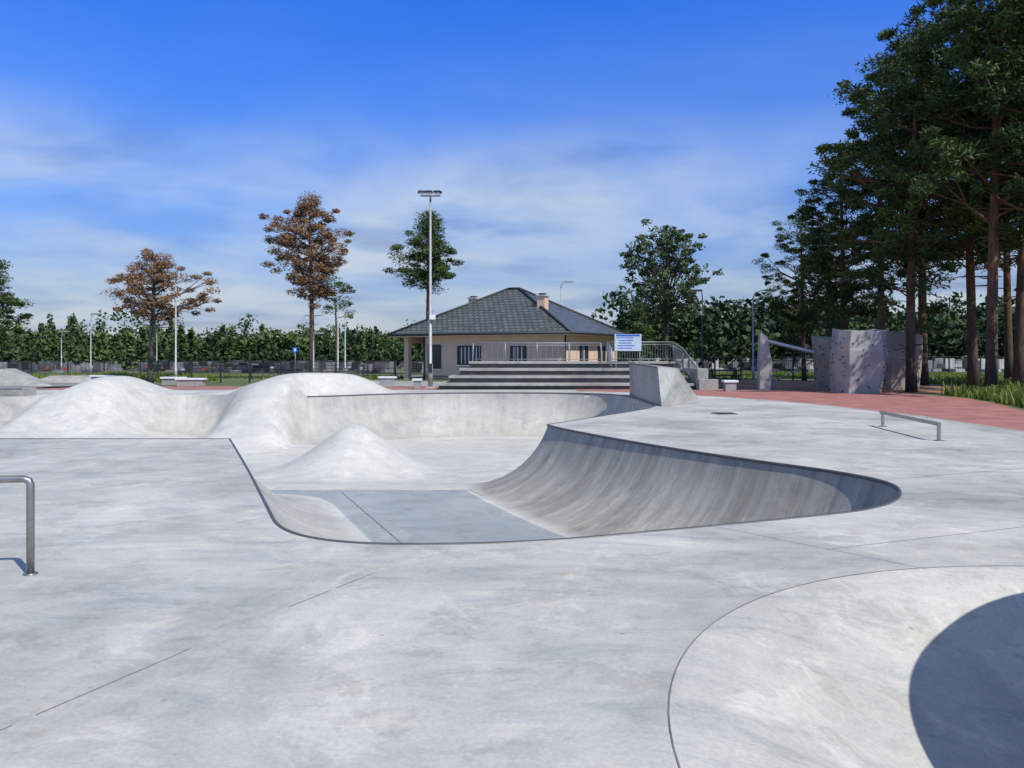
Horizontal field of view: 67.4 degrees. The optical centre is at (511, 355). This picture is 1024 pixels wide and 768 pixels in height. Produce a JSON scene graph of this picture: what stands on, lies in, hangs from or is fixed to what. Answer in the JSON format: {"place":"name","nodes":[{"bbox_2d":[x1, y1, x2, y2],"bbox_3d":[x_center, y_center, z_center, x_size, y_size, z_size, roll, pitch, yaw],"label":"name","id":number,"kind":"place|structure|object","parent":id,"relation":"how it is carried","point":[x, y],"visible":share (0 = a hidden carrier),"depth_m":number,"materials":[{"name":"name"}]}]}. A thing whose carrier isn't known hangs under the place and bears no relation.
{"place":"outdoors","nodes":[
{"label":"outdoors","id":0,"kind":"place"},
{"bbox_2d":[0,383,79,387],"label":"asphalt path","id":1,"kind":"structure","parent":0,"point":[65,385],"depth_m":40.19,"materials":[{"name":"grey asphalt"}]},
{"bbox_2d":[41,375,155,382],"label":"concrete bank ramp","id":2,"kind":"structure","parent":1,"relation":"on","point":[67,379],"depth_m":46.36,"materials":[{"name":"grey concrete"}]},
{"bbox_2d":[89,375,116,378],"bbox_3d":[-24.500,1.375,46.000,1.400,0.450,0.500,0,0,0],"label":"concrete bench","id":3,"kind":"object","parent":1,"relation":"on","point":[94,376],"visible":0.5,"depth_m":45.75,"materials":[{"name":"white paint"}]},
{"bbox_2d":[37,386,438,389],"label":"red pavement","id":4,"kind":"structure","parent":0,"point":[236,387],"depth_m":37.72,"materials":[{"name":"red brick"}]},
{"bbox_2d":[175,378,206,386],"bbox_3d":[-16.800,1.375,40.200,1.500,0.450,0.500,0,0,0],"label":"concrete bench","id":5,"kind":"object","parent":4,"relation":"on","point":[190,382],"visible":1,"depth_m":40.01,"materials":[{"name":"white paint"}]},
{"bbox_2d":[412,379,421,388],"bbox_3d":[-4.600,1.350,37.300,0.450,0.500,0.500,0,0,0],"label":"concrete bench","id":6,"kind":"object","parent":4,"relation":"on","point":[417,383],"visible":0.95,"depth_m":37.11,"materials":[{"name":"white paint"}]},
{"bbox_2d":[418,190,441,387],"bbox_3d":[-4.120,-3.325,38.516,1.225,9.850,0.618,0,0,0],"label":"floodlight mast","id":7,"kind":"object","parent":4,"relation":"on","point":[430,364],"visible":0.99,"depth_m":38.54,"materials":[{"name":"metal"}]},
{"bbox_2d":[370,380,440,385],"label":"pavement","id":8,"kind":"structure","parent":0,"point":[407,383],"depth_m":44.57,"materials":[{"name":"concrete"}]},
{"bbox_2d":[190,364,363,382],"bbox_3d":[-14.000,1.050,46.000,10.137,1.100,0.088,0,0,-6],"label":"metal fence","id":9,"kind":"object","parent":8,"relation":"on","point":[277,371],"visible":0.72,"depth_m":45.91,"materials":[{"name":"black metal"}]},
{"bbox_2d":[378,376,396,383],"bbox_3d":[-7.000,1.375,43.200,1.000,0.450,0.500,0,0,0],"label":"concrete bench","id":10,"kind":"object","parent":8,"relation":"on","point":[387,379],"visible":1,"depth_m":43.01,"materials":[{"name":"white paint"}]},
{"bbox_2d":[0,0,1019,393],"label":"sky","id":11,"kind":"structure","parent":0,"point":[547,131],"materials":[{"name":"blue"}]},
{"bbox_2d":[0,373,1023,767],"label":"concrete skatepark deck","id":12,"kind":"structure","parent":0,"point":[526,655],"depth_m":5.07,"materials":[{"name":"grey concrete"}]},
{"bbox_2d":[0,388,36,395],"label":"concrete ledge","id":13,"kind":"object","parent":12,"relation":"on","point":[17,391],"visible":0.94,"depth_m":30.45,"materials":[{"name":"concrete"}]},
{"bbox_2d":[0,475,37,575],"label":"grind rail","id":14,"kind":"object","parent":12,"relation":"on","point":[30,524],"visible":1,"depth_m":5.61,"materials":[{"name":"metal"}]},
{"bbox_2d":[0,368,51,385],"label":"concrete bank ramp","id":15,"kind":"structure","parent":12,"relation":"on","point":[12,377],"depth_m":41.35,"materials":[{"name":"concrete"}]},
{"bbox_2d":[0,378,897,542],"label":"skate bowl","id":16,"kind":"object","parent":12,"relation":"on","point":[409,468],"visible":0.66,"depth_m":19.50,"materials":[{"name":"concrete"}]},
{"bbox_2d":[342,490,481,542],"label":"bowl floor joints","id":17,"kind":"object","parent":16,"relation":"on","point":[375,520],"visible":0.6,"depth_m":14.24,"materials":[{"name":"grey concrete"}]},
{"bbox_2d":[0,392,901,544],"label":"steel coping","id":18,"kind":"object","parent":12,"relation":"on","point":[896,487],"visible":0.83,"depth_m":9.82,"materials":[{"name":"grey metal"}]},
{"bbox_2d":[1,411,1023,767],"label":"expansion joints","id":19,"kind":"object","parent":12,"relation":"on","point":[689,645],"visible":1,"depth_m":4.47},
{"bbox_2d":[628,363,700,405],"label":"concrete wedge ramp","id":20,"kind":"structure","parent":12,"relation":"on","point":[662,385],"depth_m":25.59,"materials":[{"name":"concrete"}]},
{"bbox_2d":[711,412,737,414],"bbox_3d":[5.900,1.594,21.300,0.760,0.012,0.760,0,0,0],"label":"drain cover","id":21,"kind":"object","parent":12,"relation":"on","point":[725,413],"visible":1,"depth_m":21.21,"materials":[{"name":"metal"}]},
{"bbox_2d":[595,391,1023,431],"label":"kerb edging","id":22,"kind":"object","parent":12,"relation":"on","point":[889,412],"visible":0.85,"depth_m":20.57,"materials":[{"name":"concrete"}]},
{"bbox_2d":[669,566,1023,767],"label":"skate bowl","id":23,"kind":"object","parent":12,"relation":"on","point":[916,668],"visible":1,"depth_m":4.29,"materials":[{"name":"concrete"}]},
{"bbox_2d":[879,411,943,440],"bbox_3d":[8.230,1.427,15.950,0.178,0.345,3.097,0,0,7],"label":"grind rail","id":24,"kind":"object","parent":12,"relation":"on","point":[937,424],"visible":1,"depth_m":15.53,"materials":[{"name":"metal"}]},
{"bbox_2d":[821,390,1023,410],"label":"curb","id":25,"kind":"structure","parent":12,"relation":"on","point":[1019,408],"depth_m":29.54,"materials":[{"name":"concrete"}]},
{"bbox_2d":[934,1,1023,215],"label":"pine tree","id":26,"kind":"object","parent":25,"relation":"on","point":[1016,105],"visible":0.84,"depth_m":29.87,"materials":[{"name":"green plant"}]},
{"bbox_2d":[27,358,1003,389],"bbox_3d":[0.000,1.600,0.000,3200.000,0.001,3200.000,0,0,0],"label":"ground","id":27,"kind":"structure","parent":0,"point":[234,382],"depth_m":52.29,"materials":[{"name":"grey concrete"}]},
{"bbox_2d":[0,259,34,355],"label":"pine tree","id":28,"kind":"object","parent":27,"relation":"on","point":[7,298],"visible":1,"depth_m":60.35,"materials":[{"name":"green plant"}]},
{"bbox_2d":[61,331,69,369],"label":"street lamp","id":29,"kind":"object","parent":27,"relation":"on","point":[61,347],"visible":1,"depth_m":74.97,"materials":[{"name":"metal"}]},
{"bbox_2d":[90,313,100,373],"bbox_3d":[-33.703,-0.925,62.000,0.955,5.050,0.360,0,0,0],"label":"street lamp","id":30,"kind":"object","parent":27,"relation":"on","point":[90,340],"visible":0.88,"depth_m":61.96,"materials":[{"name":"metal"}]},
{"bbox_2d":[100,247,221,382],"bbox_3d":[-20.673,-2.341,45.359,6.591,7.966,6.219,0,0,-33],"label":"pine tree","id":31,"kind":"object","parent":27,"relation":"on","point":[158,278],"visible":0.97,"depth_m":45.29,"materials":[{"name":"brown plant"}]},
{"bbox_2d":[158,254,176,376],"bbox_3d":[-20.098,-2.175,45.000,1.155,7.550,0.360,0,0,0],"label":"street lamp","id":32,"kind":"object","parent":27,"relation":"on","point":[169,255],"visible":0.9,"depth_m":44.96,"materials":[{"name":"metal"}]},
{"bbox_2d":[160,377,186,384],"bbox_3d":[-18.600,1.375,42.200,1.300,0.450,0.500,0,0,0],"label":"concrete bench","id":33,"kind":"object","parent":27,"relation":"on","point":[169,381],"visible":0.66,"depth_m":42.01,"materials":[{"name":"white paint"}]},
{"bbox_2d":[0,361,422,374],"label":"metal fence","id":34,"kind":"object","parent":27,"relation":"on","point":[185,364],"visible":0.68,"depth_m":65.99,"materials":[{"name":"black metal"}]},
{"bbox_2d":[17,346,422,365],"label":"distant hedge","id":35,"kind":"object","parent":27,"relation":"on","point":[277,355],"visible":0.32,"depth_m":105.60,"materials":[{"name":"green plant"}]},
{"bbox_2d":[157,360,395,378],"bbox_3d":[-16.250,0.950,54.000,16.105,1.300,0.098,0,0,-14],"label":"metal fence","id":36,"kind":"object","parent":27,"relation":"on","point":[280,368],"visible":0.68,"depth_m":53.63,"materials":[{"name":"black metal"}]},
{"bbox_2d":[258,190,354,372],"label":"pine tree","id":37,"kind":"object","parent":27,"relation":"on","point":[324,265],"visible":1,"depth_m":67.97,"materials":[{"name":"brown plant"}]},
{"bbox_2d":[313,332,323,372],"bbox_3d":[-15.203,-0.125,60.000,0.955,3.450,0.360,0,0,0],"label":"street lamp","id":38,"kind":"object","parent":27,"relation":"on","point":[313,347],"visible":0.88,"depth_m":59.95,"materials":[{"name":"metal"}]},
{"bbox_2d":[328,296,338,372],"bbox_3d":[-13.898,-1.525,60.000,0.955,6.250,0.360,0,0,0],"label":"street lamp","id":39,"kind":"object","parent":27,"relation":"on","point":[337,332],"visible":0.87,"depth_m":59.96,"materials":[{"name":"metal"}]},
{"bbox_2d":[321,274,355,372],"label":"pine tree","id":40,"kind":"object","parent":27,"relation":"on","point":[340,285],"visible":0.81,"depth_m":69.31,"materials":[{"name":"green plant"}]},
{"bbox_2d":[344,311,354,373],"bbox_3d":[-13.602,-1.075,64.000,0.955,5.350,0.360,0,0,0],"label":"street lamp","id":41,"kind":"object","parent":27,"relation":"on","point":[345,339],"visible":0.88,"depth_m":63.96,"materials":[{"name":"metal"}]},
{"bbox_2d":[0,302,774,368],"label":"distant treeline","id":42,"kind":"object","parent":27,"relation":"on","point":[124,344],"visible":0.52,"depth_m":115.54,"materials":[{"name":"green plant"}]},
{"bbox_2d":[404,337,422,379],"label":"porch columns","id":43,"kind":"structure","parent":27,"relation":"on","point":[408,341],"depth_m":52.25,"materials":[{"name":"grey concrete"}]},
{"bbox_2d":[381,209,464,318],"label":"pine tree","id":44,"kind":"object","parent":27,"relation":"on","point":[440,267],"visible":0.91,"depth_m":64.30,"materials":[{"name":"green plant"}]},
{"bbox_2d":[0,358,1003,372],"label":"cemetery gravestones","id":45,"kind":"object","parent":27,"relation":"on","point":[937,365],"visible":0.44,"depth_m":79.27,"materials":[{"name":"stone"}]},
{"bbox_2d":[425,335,614,379],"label":"walls","id":46,"kind":"structure","parent":27,"relation":"on","point":[449,345],"depth_m":49.12,"materials":[{"name":"paint"}]},
{"bbox_2d":[426,345,441,369],"bbox_3d":[-5.173,0.090,51.024,1.200,1.660,0.140,0,0,29],"label":"window","id":47,"kind":"structure","parent":46,"relation":"attached to","point":[436,356],"depth_m":50.99,"materials":[{"name":"grey glass"}]},
{"bbox_2d":[455,346,480,365],"bbox_3d":[-2.804,-0.010,49.729,1.950,1.310,0.140,0,0,29],"label":"window","id":48,"kind":"structure","parent":46,"relation":"attached to","point":[464,355],"depth_m":49.85,"materials":[{"name":"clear glass"}]},
{"bbox_2d":[423,335,565,379],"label":"downpipes","id":49,"kind":"object","parent":46,"relation":"attached to","point":[424,356],"visible":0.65,"depth_m":51.36,"materials":[{"name":"metal"}]},
{"bbox_2d":[389,334,614,337],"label":"soffit","id":50,"kind":"structure","parent":46,"relation":"on","point":[504,335],"depth_m":48.82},
{"bbox_2d":[393,289,624,333],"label":"roof","id":51,"kind":"structure","parent":50,"relation":"on","point":[513,310],"depth_m":50.49,"materials":[{"name":"tile"}]},
{"bbox_2d":[467,296,479,302],"bbox_3d":[-2.795,-3.380,56.003,0.700,1.960,0.700,0,0,29],"label":"chimney","id":52,"kind":"object","parent":51,"relation":"on","point":[471,298],"visible":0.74,"depth_m":55.77,"materials":[{"name":"concrete"}]},
{"bbox_2d":[387,287,628,335],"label":"gutters and ridges","id":53,"kind":"object","parent":51,"relation":"on","point":[524,291],"visible":0.65,"depth_m":50.52,"materials":[{"name":"metal"}]},
{"bbox_2d":[535,293,549,309],"bbox_3d":[1.990,-3.230,49.743,0.700,1.660,0.700,0,0,29],"label":"chimney","id":54,"kind":"object","parent":51,"relation":"on","point":[542,299],"visible":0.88,"depth_m":49.53,"materials":[{"name":"paint"}]},
{"bbox_2d":[509,346,526,360],"bbox_3d":[0.356,-0.010,48.004,1.350,1.310,0.140,0,0,29],"label":"window","id":55,"kind":"structure","parent":46,"relation":"attached to","point":[517,352],"depth_m":48.02,"materials":[{"name":"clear glass"}]},
{"bbox_2d":[580,346,587,360],"bbox_3d":[4.621,-0.010,48.990,0.140,1.310,1.450,0,0,29],"label":"window","id":56,"kind":"structure","parent":46,"relation":"attached to","point":[583,352],"depth_m":48.99,"materials":[{"name":"clear glass"}]},
{"bbox_2d":[598,346,605,360],"bbox_3d":[6.059,-0.010,51.623,0.140,1.310,1.450,0,0,29],"label":"window","id":57,"kind":"structure","parent":46,"relation":"attached to","point":[602,353],"depth_m":51.80,"materials":[{"name":"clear glass"}]},
{"bbox_2d":[50,370,1023,407],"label":"tall grass","id":58,"kind":"structure","parent":27,"relation":"on","point":[1005,391],"depth_m":30.69,"materials":[{"name":"green plant"}]},
{"bbox_2d":[560,281,573,304],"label":"street lamp","id":59,"kind":"object","parent":27,"relation":"on","point":[561,287],"visible":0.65,"depth_m":65.97,"materials":[{"name":"metal"}]},
{"bbox_2d":[617,303,654,360],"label":"spruce tree","id":60,"kind":"object","parent":27,"relation":"on","point":[642,317],"visible":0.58,"depth_m":65.94,"materials":[{"name":"green plant"}]},
{"bbox_2d":[609,218,723,360],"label":"deciduous tree","id":61,"kind":"object","parent":27,"relation":"on","point":[669,250],"visible":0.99,"depth_m":68.84,"materials":[{"name":"green plant"}]},
{"bbox_2d":[690,289,703,367],"bbox_3d":[11.602,-1.275,48.000,0.955,5.750,0.360,0,0,0],"label":"street lamp","id":62,"kind":"object","parent":27,"relation":"on","point":[696,290],"visible":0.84,"depth_m":47.95,"materials":[{"name":"metal"}]},
{"bbox_2d":[688,359,813,380],"bbox_3d":[15.750,0.900,50.000,8.580,1.400,0.080,0,0,0],"label":"metal fence","id":63,"kind":"object","parent":27,"relation":"on","point":[741,369],"visible":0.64,"depth_m":49.98,"materials":[{"name":"black metal"}]},
{"bbox_2d":[750,289,776,380],"bbox_3d":[16.393,-1.375,50.043,1.770,5.950,0.381,0,0,-4],"label":"street lamp","id":64,"kind":"object","parent":27,"relation":"on","point":[753,373],"visible":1,"depth_m":49.96,"materials":[{"name":"metal"}]},
{"bbox_2d":[752,214,849,380],"bbox_3d":[18.232,-3.869,50.218,5.520,11.008,5.703,0,0,-26],"label":"pine tree","id":65,"kind":"object","parent":27,"relation":"on","point":[806,315],"visible":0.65,"depth_m":49.92,"materials":[{"name":"green plant"}]},
{"bbox_2d":[591,279,1015,367],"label":"distant treeline","id":66,"kind":"object","parent":27,"relation":"on","point":[727,337],"visible":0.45,"depth_m":100.25,"materials":[{"name":"green plant"}]},
{"bbox_2d":[629,356,1001,372],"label":"metal fence","id":67,"kind":"object","parent":27,"relation":"on","point":[798,371],"visible":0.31,"depth_m":71.36,"materials":[{"name":"black metal"}]},
{"bbox_2d":[782,214,861,336],"bbox_3d":[22.716,-4.383,56.310,5.626,12.034,4.605,0,0,19],"label":"pine tree","id":68,"kind":"object","parent":27,"relation":"on","point":[806,298],"visible":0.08,"depth_m":55.88,"materials":[{"name":"green plant"}]},
{"bbox_2d":[961,49,1021,380],"bbox_3d":[30.574,-8.559,45.920,7.998,20.394,6.773,0,0,18],"label":"pine tree","id":69,"kind":"object","parent":27,"relation":"on","point":[1008,344],"visible":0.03,"depth_m":45.75,"materials":[{"name":"brown plant"}]},
{"bbox_2d":[29,371,1003,379],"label":"meadow grass","id":70,"kind":"structure","parent":0,"point":[796,374],"depth_m":58.97,"materials":[{"name":"green plant"}]},
{"bbox_2d":[110,339,1003,357],"bbox_3d":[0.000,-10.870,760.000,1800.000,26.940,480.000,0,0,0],"label":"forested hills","id":71,"kind":"structure","parent":0,"point":[646,356],"depth_m":541.60,"materials":[{"name":"green plant"}]},
{"bbox_2d":[575,389,1023,430],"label":"red pavement","id":72,"kind":"structure","parent":0,"point":[968,410],"depth_m":25.80,"materials":[{"name":"red brick"}]},
{"bbox_2d":[438,361,717,389],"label":"concrete bleachers","id":73,"kind":"object","parent":72,"relation":"on","point":[539,375],"visible":0.84,"depth_m":37.62,"materials":[{"name":"grey concrete"}]},
{"bbox_2d":[473,343,600,360],"bbox_3d":[1.300,-0.206,39.700,6.645,0.972,0.052,0,0,0],"label":"metal railing","id":74,"kind":"object","parent":73,"relation":"on","point":[537,345],"visible":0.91,"depth_m":39.69,"materials":[{"name":"metal"}]},
{"bbox_2d":[615,334,640,367],"bbox_3d":[5.850,0.240,38.776,1.350,2.720,0.109,0,0,0],"label":"information board","id":75,"kind":"object","parent":73,"relation":"on","point":[627,342],"visible":0.88,"depth_m":38.73,"materials":[{"name":"metal"}]},
{"bbox_2d":[607,342,697,382],"bbox_3d":[6.899,0.379,38.250,4.051,2.242,2.752,0,0,0],"label":"metal railing","id":76,"kind":"object","parent":73,"relation":"on","point":[609,355],"visible":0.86,"depth_m":38.94,"materials":[{"name":"metal"}]},
{"bbox_2d":[721,380,738,390],"bbox_3d":[9.900,1.350,34.900,0.650,0.500,0.500,0,0,0],"label":"concrete bench","id":77,"kind":"object","parent":72,"relation":"on","point":[729,385],"visible":0.96,"depth_m":34.71,"materials":[{"name":"white concrete"}]},
{"bbox_2d":[757,333,771,389],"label":"climbing slab","id":78,"kind":"structure","parent":72,"relation":"on","point":[764,371],"depth_m":35.60,"materials":[{"name":"grey concrete"}]},
{"bbox_2d":[829,328,886,393],"bbox_3d":[15.024,0.184,33.389,2.159,2.833,1.879,0,0,0],"label":"climbing boulder","id":79,"kind":"object","parent":72,"relation":"on","point":[858,363],"visible":1,"depth_m":32.58,"materials":[{"name":"concrete"}]},
{"bbox_2d":[718,380,983,393],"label":"sandy soil","id":80,"kind":"structure","parent":0,"point":[927,389],"depth_m":40.09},
{"bbox_2d":[708,370,741,382],"bbox_3d":[12.500,1.210,45.500,1.800,0.780,1.680,0,0,0],"label":"picnic table","id":81,"kind":"object","parent":80,"relation":"on","point":[734,375],"visible":0.67,"depth_m":45.10,"materials":[{"name":"metal"}]},
{"bbox_2d":[768,340,814,382],"bbox_3d":[13.850,0.365,38.000,3.100,2.470,0.700,0,0,0],"label":"playground slide frame","id":82,"kind":"object","parent":80,"relation":"on","point":[791,347],"visible":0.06,"depth_m":37.66,"materials":[{"name":"grey metal"}]},
{"bbox_2d":[811,336,831,388],"bbox_3d":[15.946,0.294,37.499,2.543,2.612,1.648,0,0,0],"label":"climbing boulder","id":83,"kind":"object","parent":80,"relation":"on","point":[821,346],"visible":0.34,"depth_m":37.04,"materials":[{"name":"concrete"}]},
{"bbox_2d":[786,141,906,333],"bbox_3d":[18.742,-5.169,42.074,6.825,13.610,7.051,0,0,28],"label":"pine tree","id":84,"kind":"object","parent":80,"relation":"on","point":[845,292],"visible":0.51,"depth_m":42.61,"materials":[{"name":"green plant"}]},
{"bbox_2d":[809,42,950,329],"bbox_3d":[19.348,-6.980,39.361,6.759,17.232,5.723,0,0,-16],"label":"pine tree","id":85,"kind":"object","parent":80,"relation":"on","point":[854,134],"visible":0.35,"depth_m":38.87,"materials":[{"name":"green plant"}]},
{"bbox_2d":[882,331,922,388],"bbox_3d":[18.684,0.195,37.238,2.047,2.810,1.647,0,0,0],"label":"climbing boulder","id":86,"kind":"object","parent":80,"relation":"on","point":[894,377],"visible":0.48,"depth_m":36.51,"materials":[{"name":"concrete"}]},
{"bbox_2d":[807,26,1004,391],"bbox_3d":[18.040,-6.468,35.152,8.399,16.212,8.130,0,0,-30],"label":"pine tree","id":87,"kind":"object","parent":80,"relation":"on","point":[896,249],"visible":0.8,"depth_m":33.75,"materials":[{"name":"green plant"}]},
{"bbox_2d":[849,12,1001,384],"bbox_3d":[22.488,-8.642,43.123,7.867,20.559,9.611,0,0,-15],"label":"pine tree","id":88,"kind":"object","parent":80,"relation":"on","point":[888,33],"visible":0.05,"depth_m":41.92,"materials":[{"name":"green plant"}]},
{"bbox_2d":[866,0,1022,388],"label":"pine tree","id":89,"kind":"object","parent":80,"relation":"on","point":[972,261],"visible":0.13,"depth_m":36.67,"materials":[{"name":"green plant"}]},
{"bbox_2d":[897,0,1023,387],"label":"pine tree","id":90,"kind":"object","parent":80,"relation":"on","point":[978,68],"visible":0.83,"depth_m":30.69,"materials":[{"name":"green plant"}]},
{"bbox_2d":[904,0,1023,385],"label":"pine tree","id":91,"kind":"object","parent":80,"relation":"on","point":[1014,241],"visible":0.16,"depth_m":32.98,"materials":[{"name":"green plant"}]},
{"label":"asphalt path","id":92,"kind":"structure","parent":0,"visible":0},
{"bbox_2d":[293,347,297,372],"bbox_3d":[-17.500,0.450,61.983,0.400,2.300,0.084,0,0,0],"label":"traffic sign","id":93,"kind":"object","parent":92,"relation":"on","point":[295,349],"visible":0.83,"depth_m":61.95,"materials":[{"name":"metal"}]}
]}

